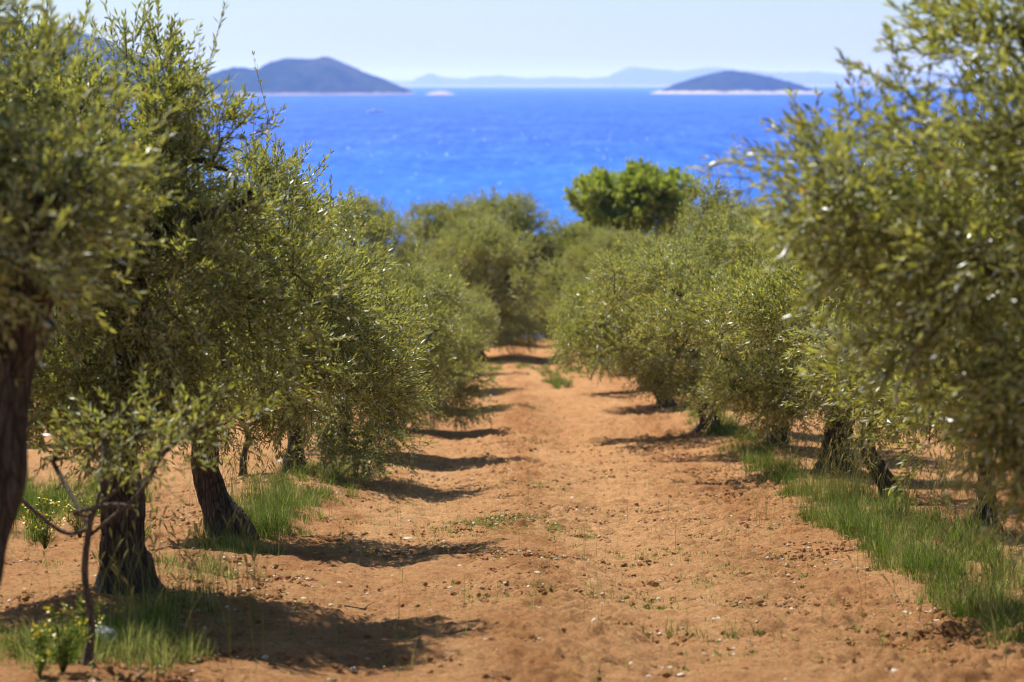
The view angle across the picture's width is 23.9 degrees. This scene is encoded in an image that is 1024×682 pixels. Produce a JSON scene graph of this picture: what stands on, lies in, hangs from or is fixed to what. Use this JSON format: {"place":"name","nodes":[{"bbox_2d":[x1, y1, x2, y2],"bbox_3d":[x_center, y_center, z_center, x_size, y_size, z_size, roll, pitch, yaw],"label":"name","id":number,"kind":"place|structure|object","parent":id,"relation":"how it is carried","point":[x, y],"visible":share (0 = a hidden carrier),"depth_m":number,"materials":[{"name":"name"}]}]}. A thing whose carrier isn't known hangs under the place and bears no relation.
{"place":"outdoors","nodes":[
{"label":"outdoors","id":0,"kind":"place"},
{"bbox_2d":[2,24,242,100],"bbox_3d":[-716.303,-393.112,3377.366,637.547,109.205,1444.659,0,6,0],"label":"hill","id":1,"kind":"structure","parent":0,"point":[220,90],"depth_m":3214.93,"materials":[{"name":"blue"}]},
{"bbox_2d":[206,56,414,94],"bbox_3d":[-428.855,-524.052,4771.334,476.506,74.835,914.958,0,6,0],"label":"island","id":2,"kind":"structure","parent":0,"point":[322,75],"depth_m":4516.44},
{"bbox_2d":[388,80,412,84],"bbox_3d":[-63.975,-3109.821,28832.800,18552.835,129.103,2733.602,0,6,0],"label":"mountains","id":3,"kind":"structure","parent":0,"point":[397,82],"depth_m":28415.71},
{"bbox_2d":[0,337,1023,681],"bbox_3d":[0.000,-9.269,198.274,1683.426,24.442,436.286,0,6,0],"label":"ground","id":4,"kind":"structure","parent":0,"point":[506,651],"depth_m":16.03,"materials":[{"name":"soil"}]},
{"bbox_2d":[23,623,55,677],"bbox_3d":[-2.114,1.394,10.797,0.139,0.274,0.270,-2,6,-20],"label":"flowering plant","id":5,"kind":"object","parent":4,"relation":"on","point":[41,655],"visible":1,"depth_m":10.79,"materials":[{"name":"green plant"}]},
{"bbox_2d":[22,497,66,548],"bbox_3d":[-3.616,1.417,18.690,0.350,0.439,0.345,-4,7,-35],"label":"flowering plant","id":6,"kind":"object","parent":4,"relation":"on","point":[44,537],"visible":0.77,"depth_m":18.72,"materials":[{"name":"green plant"}]},
{"bbox_2d":[30,603,94,671],"bbox_3d":[-2.032,1.347,10.986,0.272,0.351,0.236,0,6,0],"label":"flowering plant","id":7,"kind":"object","parent":4,"relation":"on","point":[64,658],"visible":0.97,"depth_m":10.97,"materials":[{"name":"green plant"}]},
{"bbox_2d":[0,254,147,423],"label":"olive tree","id":8,"kind":"object","parent":4,"relation":"on","point":[68,347],"depth_m":33.41,"materials":[{"name":"green plant"}]},
{"bbox_2d":[62,494,92,536],"bbox_3d":[-3.441,1.408,19.288,0.295,0.375,0.286,0,6,0],"label":"flowering plant","id":9,"kind":"object","parent":4,"relation":"on","point":[75,527],"visible":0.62,"depth_m":19.28,"materials":[{"name":"green plant"}]},
{"bbox_2d":[61,592,106,649],"bbox_3d":[-2.075,1.377,11.754,0.188,0.319,0.200,3,7,27],"label":"flowering plant","id":10,"kind":"object","parent":4,"relation":"on","point":[81,612],"visible":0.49,"depth_m":11.74,"materials":[{"name":"green plant"}]},
{"bbox_2d":[0,0,193,585],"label":"olive tree","id":11,"kind":"object","parent":4,"relation":"on","point":[37,263],"visible":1,"depth_m":9.54,"materials":[{"name":"green plant"}]},
{"bbox_2d":[95,625,117,643],"bbox_3d":[-2.042,1.483,12.059,0.189,0.124,0.141,4,7,36],"label":"stone","id":12,"kind":"object","parent":4,"relation":"on","point":[109,631],"visible":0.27,"depth_m":12.00,"materials":[{"name":"grey stone"}]},
{"bbox_2d":[21,363,284,665],"bbox_3d":[-1.653,0.863,11.186,1.164,1.530,0.913,4,7,30],"label":"olive sapling","id":13,"kind":"object","parent":4,"relation":"on","point":[140,487],"visible":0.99,"depth_m":11.11,"materials":[{"name":"green plant"}]},
{"bbox_2d":[0,0,392,595],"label":"olive tree","id":14,"kind":"object","parent":4,"relation":"on","point":[123,355],"visible":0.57,"depth_m":13.33,"materials":[{"name":"green plant"}]},
{"bbox_2d":[204,348,308,475],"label":"olive sapling","id":15,"kind":"object","parent":4,"relation":"on","point":[244,449],"visible":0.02,"depth_m":24.43,"materials":[{"name":"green plant"}]},
{"bbox_2d":[94,50,435,539],"bbox_3d":[-2.076,-0.278,18.576,2.973,3.902,3.088,0,6,0],"label":"olive tree","id":16,"kind":"object","parent":4,"relation":"on","point":[215,498],"visible":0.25,"depth_m":18.38,"materials":[{"name":"green plant"}]},
{"bbox_2d":[268,663,329,675],"bbox_3d":[-1.027,1.580,11.643,0.298,0.050,0.068,0,6,2],"label":"fallen twig","id":17,"kind":"object","parent":4,"relation":"on","point":[298,669],"visible":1,"depth_m":11.65,"materials":[{"name":"brown wood"}]},
{"bbox_2d":[179,179,450,488],"bbox_3d":[-2.210,-0.008,24.738,3.221,3.249,3.706,0,6,0],"label":"olive tree","id":18,"kind":"object","parent":4,"relation":"on","point":[377,456],"visible":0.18,"depth_m":24.19,"materials":[{"name":"green plant"}]},
{"bbox_2d":[344,601,377,609],"bbox_3d":[-0.889,1.582,14.383,0.236,0.046,0.048,-3,7,-23],"label":"fallen twig","id":19,"kind":"object","parent":4,"relation":"on","point":[358,607],"visible":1,"depth_m":14.36,"materials":[{"name":"brown wood"}]},
{"bbox_2d":[295,189,435,286],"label":"olive tree","id":20,"kind":"object","parent":4,"relation":"on","point":[398,231],"visible":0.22,"depth_m":65.57,"materials":[{"name":"green plant"}]},
{"bbox_2d":[302,194,473,446],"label":"olive tree","id":21,"kind":"object","parent":4,"relation":"on","point":[438,332],"visible":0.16,"depth_m":30.24,"materials":[{"name":"green plant"}]},
{"bbox_2d":[393,232,497,376],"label":"olive tree","id":22,"kind":"object","parent":4,"relation":"on","point":[448,267],"visible":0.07,"depth_m":47.64,"materials":[{"name":"green plant"}]},
{"bbox_2d":[383,248,508,434],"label":"olive tree","id":23,"kind":"object","parent":4,"relation":"on","point":[459,375],"visible":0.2,"depth_m":35.22,"materials":[{"name":"green plant"}]},
{"bbox_2d":[395,192,505,287],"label":"olive tree","id":24,"kind":"object","parent":4,"relation":"on","point":[428,228],"visible":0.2,"depth_m":68.69,"materials":[{"name":"green plant"}]},
{"bbox_2d":[402,257,500,397],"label":"olive tree","id":25,"kind":"object","parent":4,"relation":"on","point":[479,324],"visible":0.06,"depth_m":41.58,"materials":[{"name":"green plant"}]},
{"bbox_2d":[421,265,497,314],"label":"olive tree","id":26,"kind":"object","parent":4,"relation":"on","point":[485,298],"visible":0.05,"depth_m":54.09,"materials":[{"name":"green plant"}]},
{"bbox_2d":[405,209,549,360],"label":"olive tree","id":27,"kind":"object","parent":4,"relation":"on","point":[485,245],"visible":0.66,"depth_m":60.81,"materials":[{"name":"green plant"}]},
{"bbox_2d":[449,183,570,337],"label":"olive tree","id":28,"kind":"object","parent":4,"relation":"on","point":[514,214],"visible":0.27,"depth_m":72.46,"materials":[{"name":"green plant"}]},
{"bbox_2d":[0,356,1023,673],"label":"grass","id":29,"kind":"structure","parent":4,"relation":"on","point":[910,556],"depth_m":17.26,"materials":[{"name":"green plant"}]},
{"bbox_2d":[0,431,1023,681],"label":"soil clods","id":30,"kind":"object","parent":4,"relation":"on","point":[482,599],"visible":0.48,"depth_m":15.92,"materials":[{"name":"soil"}]},
{"bbox_2d":[0,410,1023,681],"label":"fallen leaves","id":31,"kind":"object","parent":4,"relation":"on","point":[100,656],"visible":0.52,"depth_m":15.37,"materials":[{"name":"brown plant"}]},
{"bbox_2d":[7,377,1019,681],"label":"weeds","id":32,"kind":"object","parent":4,"relation":"on","point":[649,603],"visible":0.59,"depth_m":16.77,"materials":[{"name":"green plant"}]},
{"bbox_2d":[7,436,1019,681],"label":"pebbles","id":33,"kind":"object","parent":4,"relation":"on","point":[266,657],"visible":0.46,"depth_m":15.99,"materials":[{"name":"stone"}]},
{"bbox_2d":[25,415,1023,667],"bbox_3d":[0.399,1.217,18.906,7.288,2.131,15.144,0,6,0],"label":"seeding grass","id":34,"kind":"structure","parent":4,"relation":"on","point":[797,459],"depth_m":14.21,"materials":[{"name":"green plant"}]},
{"bbox_2d":[493,304,570,346],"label":"shrub","id":35,"kind":"object","parent":4,"relation":"on","point":[541,322],"visible":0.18,"depth_m":66.60,"materials":[{"name":"green plant"}]},
{"bbox_2d":[523,229,579,338],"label":"olive tree","id":36,"kind":"object","parent":4,"relation":"on","point":[535,265],"visible":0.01,"depth_m":79.23,"materials":[{"name":"green plant"}]},
{"bbox_2d":[530,284,578,340],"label":"shrub","id":37,"kind":"object","parent":4,"relation":"on","point":[552,311],"visible":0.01,"depth_m":68.03,"materials":[{"name":"green plant"}]},
{"bbox_2d":[523,216,612,302],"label":"olive tree","id":38,"kind":"object","parent":4,"relation":"on","point":[572,232],"visible":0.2,"depth_m":73.57,"materials":[{"name":"green plant"}]},
{"bbox_2d":[505,243,681,390],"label":"olive tree","id":39,"kind":"object","parent":4,"relation":"on","point":[547,300],"visible":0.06,"depth_m":46.40,"materials":[{"name":"green plant"}]},
{"bbox_2d":[560,244,629,375],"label":"olive tree","id":40,"kind":"object","parent":4,"relation":"on","point":[600,251],"depth_m":53.29,"materials":[{"name":"green plant"}]},
{"bbox_2d":[560,223,643,283],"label":"olive tree","id":41,"kind":"object","parent":4,"relation":"on","point":[600,241],"visible":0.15,"depth_m":63.73,"materials":[{"name":"green plant"}]},
{"bbox_2d":[562,155,706,241],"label":"leafy tree","id":42,"kind":"object","parent":4,"relation":"on","point":[652,192],"visible":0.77,"depth_m":83.29,"materials":[{"name":"green plant"}]},
{"bbox_2d":[560,217,734,407],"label":"olive tree","id":43,"kind":"object","parent":4,"relation":"on","point":[672,404],"visible":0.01,"depth_m":40.69,"materials":[{"name":"green plant"}]},
{"bbox_2d":[540,168,760,432],"bbox_3d":[2.201,-0.455,33.927,4.342,3.975,3.206,-5,8,-37],"label":"olive tree","id":44,"kind":"object","parent":4,"relation":"on","point":[615,347],"visible":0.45,"depth_m":33.47,"materials":[{"name":"green plant"}]},
{"bbox_2d":[641,229,682,250],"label":"olive tree","id":45,"kind":"object","parent":4,"relation":"on","point":[671,236],"depth_m":69.97,"materials":[{"name":"green plant"}]},
{"bbox_2d":[574,197,829,448],"bbox_3d":[2.664,-0.184,30.340,3.793,3.316,3.095,0,6,0],"label":"olive tree","id":46,"kind":"object","parent":4,"relation":"on","point":[744,250],"visible":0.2,"depth_m":30.13,"materials":[{"name":"green plant"}]},
{"bbox_2d":[674,193,785,263],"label":"olive tree","id":47,"kind":"object","parent":4,"relation":"on","point":[754,204],"visible":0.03,"depth_m":71.79,"materials":[{"name":"green plant"}]},
{"bbox_2d":[584,222,908,472],"bbox_3d":[2.804,0.054,26.350,4.045,3.040,2.994,0,6,0],"label":"olive tree","id":48,"kind":"object","parent":4,"relation":"on","point":[742,386],"visible":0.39,"depth_m":26.12,"materials":[{"name":"green plant"}]},
{"bbox_2d":[686,189,972,498],"bbox_3d":[3.283,-0.041,22.276,3.166,3.333,2.640,4,7,34],"label":"olive tree","id":49,"kind":"object","parent":4,"relation":"on","point":[758,310],"visible":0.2,"depth_m":22.07,"materials":[{"name":"green plant"}]},
{"bbox_2d":[690,0,1023,566],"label":"olive tree","id":50,"kind":"object","parent":4,"relation":"on","point":[966,265],"visible":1,"depth_m":9.36,"materials":[{"name":"green plant"}]},
{"bbox_2d":[774,132,1019,529],"bbox_3d":[3.787,-0.077,18.858,3.391,3.365,2.682,0,6,0],"label":"olive tree","id":51,"kind":"object","parent":4,"relation":"on","point":[983,514],"visible":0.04,"depth_m":19.08,"materials":[{"name":"green plant"}]},
{"bbox_2d":[793,61,1023,501],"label":"olive tree","id":52,"kind":"object","parent":4,"relation":"on","point":[935,386],"visible":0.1,"depth_m":13.51,"materials":[{"name":"green plant"}]},
{"bbox_2d":[0,0,1023,80],"label":"sky","id":53,"kind":"structure","parent":0,"point":[401,40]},
{"bbox_2d":[20,86,1023,337],"bbox_3d":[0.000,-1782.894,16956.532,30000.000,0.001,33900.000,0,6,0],"label":"sea","id":54,"kind":"structure","parent":0,"point":[542,142],"depth_m":961.32,"materials":[{"name":"liquid"}]},
{"bbox_2d":[367,109,382,112],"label":"motorboat","id":55,"kind":"object","parent":54,"relation":"on","point":[376,111],"visible":0.86,"depth_m":1671.51,"materials":[{"name":"white paint"}]},
{"bbox_2d":[425,91,455,94],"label":"islet","id":56,"kind":"object","parent":54,"relation":"in","point":[440,93],"visible":0.84,"depth_m":4456.49,"materials":[{"name":"stone"}]},
{"bbox_2d":[200,129,805,198],"bbox_3d":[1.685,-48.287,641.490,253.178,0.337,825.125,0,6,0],"label":"foam","id":57,"kind":"object","parent":54,"relation":"on","point":[477,167],"visible":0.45,"depth_m":654.17,"materials":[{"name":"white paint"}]},
{"bbox_2d":[399,67,1001,85],"bbox_3d":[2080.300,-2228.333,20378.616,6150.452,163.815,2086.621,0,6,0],"label":"mountains","id":58,"kind":"structure","parent":0,"point":[634,76],"depth_m":19936.93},
{"bbox_2d":[649,70,824,93],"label":"island","id":59,"kind":"structure","parent":0,"point":[730,82],"depth_m":4913.03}
]}

